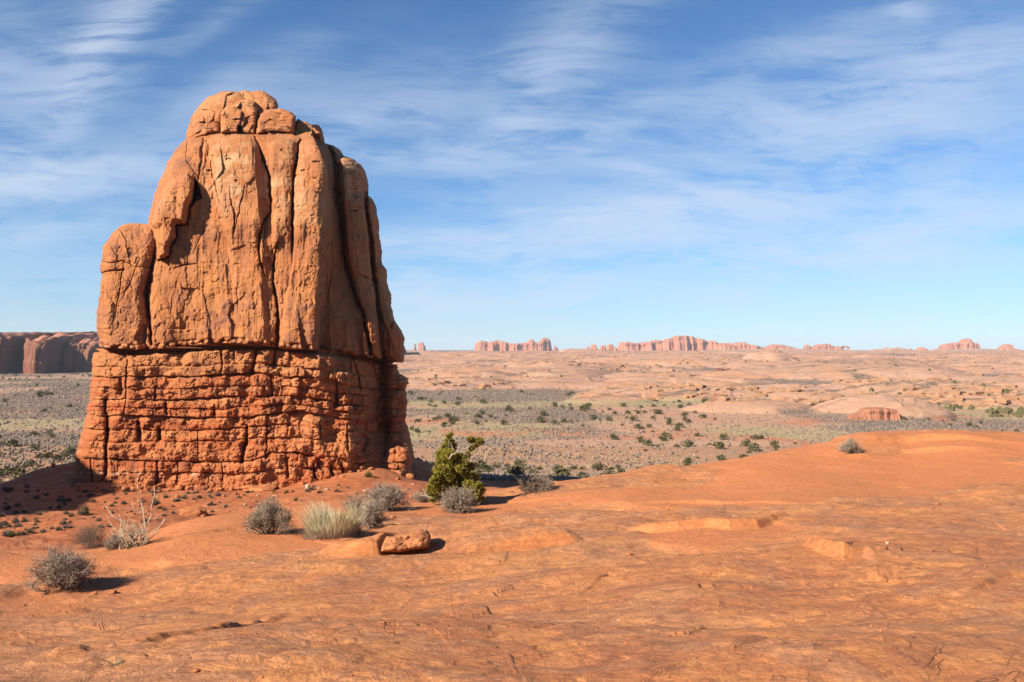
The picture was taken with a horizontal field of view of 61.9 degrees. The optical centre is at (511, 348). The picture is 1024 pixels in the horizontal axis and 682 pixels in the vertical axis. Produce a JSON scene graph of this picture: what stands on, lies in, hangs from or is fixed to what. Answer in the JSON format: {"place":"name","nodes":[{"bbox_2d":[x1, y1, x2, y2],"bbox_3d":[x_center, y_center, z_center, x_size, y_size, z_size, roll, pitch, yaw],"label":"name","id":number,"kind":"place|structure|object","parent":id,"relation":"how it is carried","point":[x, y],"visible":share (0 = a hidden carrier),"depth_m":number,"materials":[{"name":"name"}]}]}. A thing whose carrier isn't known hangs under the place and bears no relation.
{"place":"outdoors","nodes":[
{"label":"outdoors","id":0,"kind":"place"},
{"bbox_2d":[341,498,369,524],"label":"bunch grass","id":1,"kind":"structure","parent":0,"point":[363,506],"depth_m":16.20,"materials":[{"name":"beige plant"}]},
{"bbox_2d":[0,446,799,550],"bbox_3d":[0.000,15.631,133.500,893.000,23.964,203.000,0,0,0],"label":"soil slope","id":2,"kind":"structure","parent":0,"point":[57,479],"depth_m":70.77,"materials":[{"name":"orange soil"}]},
{"bbox_2d":[0,465,11,476],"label":"juniper bush","id":3,"kind":"object","parent":2,"relation":"on","point":[5,469],"visible":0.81,"depth_m":178.59,"materials":[{"name":"green plant"}]},
{"bbox_2d":[1,529,14,536],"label":"desert tuft","id":4,"kind":"object","parent":2,"relation":"on","point":[3,534],"visible":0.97,"depth_m":41.48,"materials":[{"name":"plant"}]},
{"bbox_2d":[2,438,18,446],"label":"juniper bush","id":5,"kind":"object","parent":2,"relation":"on","point":[12,442],"visible":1,"depth_m":232.82,"materials":[{"name":"green plant"}]},
{"bbox_2d":[7,530,17,537],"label":"desert tuft","id":6,"kind":"object","parent":2,"relation":"on","point":[12,534],"visible":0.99,"depth_m":41.36,"materials":[{"name":"green plant"}]},
{"bbox_2d":[14,522,22,527],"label":"desert tuft","id":7,"kind":"object","parent":2,"relation":"on","point":[17,525],"visible":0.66,"depth_m":45.64,"materials":[{"name":"plant"}]},
{"bbox_2d":[10,467,29,477],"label":"juniper bush","id":8,"kind":"object","parent":2,"relation":"on","point":[23,471],"visible":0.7,"depth_m":174.58,"materials":[{"name":"green plant"}]},
{"bbox_2d":[15,527,26,531],"bbox_3d":[-24.638,9.133,42.889,0.556,0.285,0.322,14,-5,-14],"label":"boulder","id":9,"kind":"object","parent":2,"relation":"on","point":[20,529],"visible":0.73,"depth_m":42.79,"materials":[{"name":"stone"}]},
{"bbox_2d":[21,458,36,467],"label":"juniper bush","id":10,"kind":"object","parent":2,"relation":"on","point":[29,463],"visible":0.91,"depth_m":194.75,"materials":[{"name":"green plant"}]},
{"bbox_2d":[28,443,38,448],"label":"juniper bush","id":11,"kind":"object","parent":2,"relation":"on","point":[33,445],"visible":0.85,"depth_m":227.56,"materials":[{"name":"green plant"}]},
{"bbox_2d":[39,451,53,458],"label":"juniper bush","id":12,"kind":"object","parent":2,"relation":"on","point":[48,454],"visible":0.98,"depth_m":209.68,"materials":[{"name":"green plant"}]},
{"bbox_2d":[52,453,62,461],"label":"juniper bush","id":13,"kind":"object","parent":2,"relation":"on","point":[58,456],"visible":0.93,"depth_m":205.59,"materials":[{"name":"green plant"}]},
{"bbox_2d":[60,447,74,455],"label":"juniper bush","id":14,"kind":"object","parent":2,"relation":"on","point":[69,452],"visible":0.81,"depth_m":214.42,"materials":[{"name":"green plant"}]},
{"bbox_2d":[67,519,109,548],"bbox_3d":[-18.891,8.320,38.321,2.192,1.504,1.853,0,0,0],"label":"shrub","id":15,"kind":"object","parent":2,"relation":"on","point":[90,535],"visible":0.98,"depth_m":38.27,"materials":[{"name":"grey plant"}]},
{"bbox_2d":[176,485,182,490],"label":"slope rock","id":16,"kind":"object","parent":2,"relation":"on","point":[179,487],"visible":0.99,"depth_m":76.11,"materials":[{"name":"stone"}]},
{"bbox_2d":[179,506,207,515],"bbox_3d":[-19.589,10.173,52.515,1.676,0.860,0.969,2,5,-13],"label":"boulder","id":17,"kind":"object","parent":2,"relation":"on","point":[193,511],"visible":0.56,"depth_m":52.28,"materials":[{"name":"stone"}]},
{"bbox_2d":[215,487,223,490],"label":"slope rock","id":18,"kind":"object","parent":2,"relation":"on","point":[219,489],"visible":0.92,"depth_m":74.82,"materials":[{"name":"stone"}]},
{"bbox_2d":[73,90,413,489],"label":"sandstone butte","id":19,"kind":"object","parent":2,"relation":"on","point":[249,330],"visible":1,"depth_m":79.91,"materials":[{"name":"orange stone"}]},
{"bbox_2d":[241,484,276,491],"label":"boulder","id":20,"kind":"object","parent":2,"relation":"on","point":[262,487],"visible":0.48,"depth_m":75.69,"materials":[{"name":"stone"}]},
{"bbox_2d":[364,470,372,476],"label":"desert tuft","id":21,"kind":"object","parent":2,"relation":"on","point":[368,474],"visible":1,"depth_m":76.11,"materials":[{"name":"green plant"}]},
{"bbox_2d":[406,473,413,479],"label":"boulder","id":22,"kind":"object","parent":2,"relation":"on","point":[410,476],"visible":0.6,"depth_m":80.82,"materials":[{"name":"stone"}]},
{"bbox_2d":[473,459,486,468],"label":"juniper bush","id":23,"kind":"object","parent":2,"relation":"on","point":[478,465],"visible":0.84,"depth_m":172.24,"materials":[{"name":"green plant"}]},
{"bbox_2d":[482,466,494,472],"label":"juniper bush","id":24,"kind":"object","parent":2,"relation":"on","point":[490,469],"visible":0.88,"depth_m":164.81,"materials":[{"name":"green plant"}]},
{"bbox_2d":[492,462,501,467],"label":"juniper bush","id":25,"kind":"object","parent":2,"relation":"on","point":[497,464],"visible":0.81,"depth_m":177.10,"materials":[{"name":"green plant"}]},
{"bbox_2d":[504,466,523,475],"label":"juniper bush","id":26,"kind":"object","parent":2,"relation":"on","point":[515,472],"visible":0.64,"depth_m":121.80,"materials":[{"name":"green plant"}]},
{"bbox_2d":[508,465,525,474],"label":"juniper bush","id":27,"kind":"object","parent":2,"relation":"on","point":[514,468],"visible":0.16,"depth_m":149.46,"materials":[{"name":"green plant"}]},
{"bbox_2d":[514,458,527,465],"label":"juniper bush","id":28,"kind":"object","parent":2,"relation":"on","point":[518,462],"visible":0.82,"depth_m":186.47,"materials":[{"name":"green plant"}]},
{"bbox_2d":[552,464,570,476],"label":"juniper bush","id":29,"kind":"object","parent":2,"relation":"on","point":[563,472],"visible":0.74,"depth_m":144.76,"materials":[{"name":"green plant"}]},
{"bbox_2d":[576,471,589,477],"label":"juniper bush","id":30,"kind":"object","parent":2,"relation":"on","point":[581,474],"visible":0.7,"depth_m":152.77,"materials":[{"name":"green plant"}]},
{"bbox_2d":[592,461,607,469],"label":"juniper bush","id":31,"kind":"object","parent":2,"relation":"on","point":[596,466],"visible":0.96,"depth_m":178.38,"materials":[{"name":"green plant"}]},
{"bbox_2d":[600,469,614,474],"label":"juniper bush","id":32,"kind":"object","parent":2,"relation":"on","point":[609,472],"visible":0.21,"depth_m":150.40,"materials":[{"name":"green plant"}]},
{"bbox_2d":[617,468,625,472],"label":"juniper bush","id":33,"kind":"object","parent":2,"relation":"on","point":[619,470],"visible":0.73,"depth_m":171.85,"materials":[{"name":"green plant"}]},
{"bbox_2d":[683,457,694,465],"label":"juniper bush","id":34,"kind":"object","parent":2,"relation":"on","point":[687,461],"visible":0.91,"depth_m":192.75,"materials":[{"name":"green plant"}]},
{"bbox_2d":[714,441,725,448],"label":"juniper bush","id":35,"kind":"object","parent":2,"relation":"on","point":[721,445],"visible":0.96,"depth_m":227.55,"materials":[{"name":"green plant"}]},
{"bbox_2d":[717,454,726,460],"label":"juniper bush","id":36,"kind":"object","parent":2,"relation":"on","point":[721,457],"visible":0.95,"depth_m":203.34,"materials":[{"name":"green plant"}]},
{"bbox_2d":[739,438,750,445],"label":"juniper bush","id":37,"kind":"object","parent":2,"relation":"on","point":[747,442],"visible":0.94,"depth_m":234.34,"materials":[{"name":"green plant"}]},
{"bbox_2d":[746,443,758,451],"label":"juniper bush","id":38,"kind":"object","parent":2,"relation":"on","point":[752,447],"visible":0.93,"depth_m":222.44,"materials":[{"name":"green plant"}]},
{"bbox_2d":[769,440,778,447],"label":"juniper bush","id":39,"kind":"object","parent":2,"relation":"on","point":[774,443],"visible":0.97,"depth_m":231.11,"materials":[{"name":"green plant"}]},
{"bbox_2d":[1,457,1021,679],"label":"gravel","id":40,"kind":"structure","parent":0,"point":[880,630],"depth_m":13.91,"materials":[{"name":"orange gravel"}]},
{"bbox_2d":[0,429,1023,681],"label":"slickrock","id":41,"kind":"structure","parent":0,"point":[926,587],"depth_m":8.09,"materials":[{"name":"orange stone"}]},
{"bbox_2d":[20,541,101,596],"bbox_3d":[-5.545,2.661,10.560,0.920,0.678,0.774,0,0,-21],"label":"shrub","id":42,"kind":"object","parent":41,"relation":"on","point":[67,569],"visible":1,"depth_m":10.44,"materials":[{"name":"grey plant"}]},
{"bbox_2d":[98,653,123,666],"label":"dead plant","id":43,"kind":"object","parent":41,"relation":"on","point":[119,660],"visible":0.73,"depth_m":4.80,"materials":[{"name":"beige plant"}]},
{"bbox_2d":[102,532,126,551],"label":"shrub","id":44,"kind":"object","parent":41,"relation":"on","point":[111,544],"visible":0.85,"depth_m":14.80,"materials":[{"name":"grey plant"}]},
{"bbox_2d":[105,478,169,549],"bbox_3d":[-6.549,2.896,14.856,0.818,1.301,1.003,0,0,-42],"label":"dead shrub","id":45,"kind":"object","parent":41,"relation":"on","point":[132,534],"visible":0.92,"depth_m":14.80,"materials":[{"name":"beige plant"}]},
{"bbox_2d":[242,496,297,534],"bbox_3d":[-4.277,2.935,15.030,1.074,0.828,1.097,0,0,0],"label":"shrub","id":46,"kind":"object","parent":41,"relation":"on","point":[267,517],"visible":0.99,"depth_m":14.96,"materials":[{"name":"grey plant"}]},
{"bbox_2d":[294,498,370,540],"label":"bunch grass","id":47,"kind":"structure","parent":41,"relation":"on","point":[329,524],"depth_m":14.10,"materials":[{"name":"beige plant"}]},
{"bbox_2d":[340,491,367,510],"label":"shrub","id":48,"kind":"object","parent":41,"relation":"on","point":[351,501],"visible":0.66,"depth_m":18.23,"materials":[{"name":"grey plant"}]},
{"bbox_2d":[359,498,389,529],"bbox_3d":[-2.567,2.992,15.498,0.680,0.602,0.659,0,0,-36],"label":"shrub","id":49,"kind":"object","parent":41,"relation":"on","point":[374,512],"visible":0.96,"depth_m":15.43,"materials":[{"name":"grey plant"}]},
{"bbox_2d":[359,479,417,511],"bbox_3d":[-2.662,3.156,18.314,1.253,0.745,1.237,0,0,0],"label":"shrub","id":50,"kind":"object","parent":41,"relation":"on","point":[388,497],"visible":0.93,"depth_m":18.20,"materials":[{"name":"grey plant"}]},
{"bbox_2d":[380,529,430,551],"bbox_3d":[-1.509,2.699,11.934,0.800,0.460,1.258,0,0,0],"label":"boulder","id":51,"kind":"object","parent":41,"relation":"on","point":[411,540],"visible":0.94,"depth_m":11.43,"materials":[{"name":"orange stone"}]},
{"bbox_2d":[409,489,428,502],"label":"shrub","id":52,"kind":"object","parent":41,"relation":"on","point":[418,497],"visible":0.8,"depth_m":20.69,"materials":[{"name":"grey plant"}]},
{"bbox_2d":[422,432,485,505],"bbox_3d":[-1.320,2.793,19.613,1.503,1.804,1.158,0,0,0],"label":"juniper tree","id":53,"kind":"object","parent":41,"relation":"on","point":[450,469],"visible":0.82,"depth_m":19.37,"materials":[{"name":"green plant"}]},
{"bbox_2d":[434,485,479,513],"bbox_3d":[-1.148,3.173,18.098,1.006,0.733,0.894,0,0,0],"label":"shrub","id":54,"kind":"object","parent":41,"relation":"on","point":[456,502],"visible":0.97,"depth_m":18.00,"materials":[{"name":"grey plant"}]},
{"bbox_2d":[515,470,560,494],"bbox_3d":[0.586,3.231,20.679,1.136,0.593,0.979,0,0,28],"label":"shrub","id":55,"kind":"object","parent":41,"relation":"on","point":[538,483],"visible":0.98,"depth_m":20.61,"materials":[{"name":"grey plant"}]},
{"bbox_2d":[836,434,862,453],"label":"shrub","id":56,"kind":"object","parent":41,"relation":"on","point":[850,446],"visible":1,"depth_m":24.02,"materials":[{"name":"grey plant"}]},
{"bbox_2d":[0,348,1023,446],"bbox_3d":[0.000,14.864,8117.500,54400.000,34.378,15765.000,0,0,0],"label":"valley floor","id":57,"kind":"structure","parent":0,"point":[801,369],"depth_m":509.78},
{"bbox_2d":[0,331,406,373],"bbox_3d":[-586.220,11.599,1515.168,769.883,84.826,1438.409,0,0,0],"label":"cliffed mesa","id":58,"kind":"structure","parent":57,"relation":"on","point":[42,352],"depth_m":933.62,"materials":[{"name":"red stone"}]},
{"bbox_2d":[417,342,425,350],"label":"rock tower","id":59,"kind":"structure","parent":57,"relation":"on","point":[421,346],"depth_m":4183.09,"materials":[{"name":"red stone"}]},
{"bbox_2d":[447,417,456,424],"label":"juniper bush","id":60,"kind":"object","parent":57,"relation":"on","point":[451,421],"visible":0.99,"depth_m":307.18,"materials":[{"name":"green plant"}]},
{"bbox_2d":[500,419,507,424],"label":"juniper bush","id":61,"kind":"object","parent":57,"relation":"on","point":[502,422],"visible":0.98,"depth_m":304.66,"materials":[{"name":"green plant"}]},
{"bbox_2d":[505,404,513,411],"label":"juniper bush","id":62,"kind":"object","parent":57,"relation":"on","point":[509,408],"visible":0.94,"depth_m":358.02,"materials":[{"name":"green plant"}]},
{"bbox_2d":[0,388,1021,480],"bbox_3d":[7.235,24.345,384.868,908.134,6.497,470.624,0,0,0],"label":"desert shrubs","id":63,"kind":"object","parent":57,"relation":"on","point":[8,479],"depth_m":269.06,"materials":[{"name":"green plant"}]},
{"bbox_2d":[0,366,1023,481],"bbox_3d":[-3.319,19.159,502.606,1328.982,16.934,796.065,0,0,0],"label":"sagebrush","id":64,"kind":"object","parent":57,"relation":"on","point":[501,475],"visible":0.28,"depth_m":286.93,"materials":[{"name":"plant"}]},
{"bbox_2d":[0,350,1023,417],"bbox_3d":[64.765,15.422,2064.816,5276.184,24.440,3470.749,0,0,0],"label":"distant bushes","id":65,"kind":"object","parent":57,"relation":"on","point":[1019,413],"visible":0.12,"depth_m":390.27,"materials":[{"name":"green plant"}]},
{"bbox_2d":[474,338,551,350],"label":"long mesa","id":66,"kind":"structure","parent":57,"relation":"on","point":[543,344],"depth_m":4052.20,"materials":[{"name":"red stone"}]},
{"bbox_2d":[535,415,547,422],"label":"juniper bush","id":67,"kind":"object","parent":57,"relation":"on","point":[541,420],"visible":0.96,"depth_m":312.74,"materials":[{"name":"green plant"}]},
{"bbox_2d":[539,410,547,415],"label":"juniper bush","id":68,"kind":"object","parent":57,"relation":"on","point":[542,412],"visible":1,"depth_m":341.04,"materials":[{"name":"green plant"}]},
{"bbox_2d":[606,344,616,350],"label":"hoodoo","id":69,"kind":"object","parent":57,"relation":"on","point":[610,347],"visible":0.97,"depth_m":3786.95,"materials":[{"name":"stone"}]},
{"bbox_2d":[609,433,618,439],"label":"juniper bush","id":70,"kind":"object","parent":57,"relation":"on","point":[614,436],"visible":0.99,"depth_m":255.14,"materials":[{"name":"green plant"}]},
{"bbox_2d":[630,415,637,420],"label":"juniper bush","id":71,"kind":"object","parent":57,"relation":"on","point":[632,417],"visible":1,"depth_m":318.22,"materials":[{"name":"green plant"}]},
{"bbox_2d":[633,423,644,428],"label":"juniper bush","id":72,"kind":"object","parent":57,"relation":"on","point":[638,426],"visible":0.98,"depth_m":287.22,"materials":[{"name":"green plant"}]},
{"bbox_2d":[642,438,652,445],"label":"juniper bush","id":73,"kind":"object","parent":57,"relation":"on","point":[647,442],"visible":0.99,"depth_m":238.58,"materials":[{"name":"green plant"}]},
{"bbox_2d":[653,409,661,413],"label":"juniper bush","id":74,"kind":"object","parent":57,"relation":"on","point":[656,411],"visible":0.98,"depth_m":351.54,"materials":[{"name":"green plant"}]},
{"bbox_2d":[661,431,671,437],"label":"juniper bush","id":75,"kind":"object","parent":57,"relation":"on","point":[664,433],"visible":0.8,"depth_m":260.13,"materials":[{"name":"green plant"}]},
{"bbox_2d":[666,418,673,424],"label":"juniper bush","id":76,"kind":"object","parent":57,"relation":"on","point":[668,421],"visible":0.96,"depth_m":300.43,"materials":[{"name":"green plant"}]},
{"bbox_2d":[674,425,680,430],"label":"juniper bush","id":77,"kind":"object","parent":57,"relation":"on","point":[678,428],"visible":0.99,"depth_m":278.50,"materials":[{"name":"green plant"}]},
{"bbox_2d":[674,422,684,427],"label":"juniper bush","id":78,"kind":"object","parent":57,"relation":"on","point":[679,424],"visible":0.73,"depth_m":290.93,"materials":[{"name":"green plant"}]},
{"bbox_2d":[680,439,693,446],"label":"juniper bush","id":79,"kind":"object","parent":57,"relation":"on","point":[690,442],"visible":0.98,"depth_m":236.40,"materials":[{"name":"green plant"}]},
{"bbox_2d":[617,336,762,350],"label":"broad mesa","id":80,"kind":"structure","parent":57,"relation":"on","point":[683,343],"depth_m":3841.51,"materials":[{"name":"red stone"}]},
{"bbox_2d":[393,348,1023,406],"bbox_3d":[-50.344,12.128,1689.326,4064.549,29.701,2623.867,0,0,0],"label":"slickrock outcrops","id":81,"kind":"object","parent":57,"relation":"on","point":[953,390],"visible":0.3,"depth_m":467.24,"materials":[{"name":"stone"}]},
{"bbox_2d":[714,368,730,370],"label":"rock ledge","id":82,"kind":"object","parent":57,"relation":"on","point":[718,369],"visible":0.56,"depth_m":973.42,"materials":[{"name":"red stone"}]},
{"bbox_2d":[719,432,729,439],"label":"juniper bush","id":83,"kind":"object","parent":57,"relation":"on","point":[721,436],"visible":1,"depth_m":251.43,"materials":[{"name":"green plant"}]},
{"bbox_2d":[749,434,758,439],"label":"juniper bush","id":84,"kind":"object","parent":57,"relation":"on","point":[754,437],"visible":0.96,"depth_m":251.75,"materials":[{"name":"green plant"}]},
{"bbox_2d":[763,344,797,348],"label":"rock dome","id":85,"kind":"object","parent":57,"relation":"on","point":[776,346],"visible":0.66,"depth_m":3968.24,"materials":[{"name":"stone"}]},
{"bbox_2d":[810,344,849,349],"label":"arch ridge","id":86,"kind":"structure","parent":57,"relation":"on","point":[823,346],"depth_m":3873.94,"materials":[{"name":"stone"}]},
{"bbox_2d":[848,407,900,419],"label":"alcove cliff","id":87,"kind":"structure","parent":57,"relation":"on","point":[874,413],"depth_m":317.59,"materials":[{"name":"stone"}]},
{"bbox_2d":[916,347,927,350],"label":"rock block","id":88,"kind":"object","parent":57,"relation":"on","point":[921,348],"visible":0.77,"depth_m":3681.41,"materials":[{"name":"stone"}]},
{"bbox_2d":[938,339,979,349],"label":"castle mesa","id":89,"kind":"structure","parent":57,"relation":"on","point":[965,344],"depth_m":3721.28,"materials":[{"name":"red stone"}]},
{"bbox_2d":[997,344,1018,350],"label":"rock outcrop","id":90,"kind":"object","parent":57,"relation":"on","point":[1007,347],"visible":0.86,"depth_m":3879.49,"materials":[{"name":"stone"}]},
{"bbox_2d":[0,0,1023,349],"label":"sky","id":91,"kind":"structure","parent":0,"point":[574,174],"materials":[{"name":"blue"}]}
]}

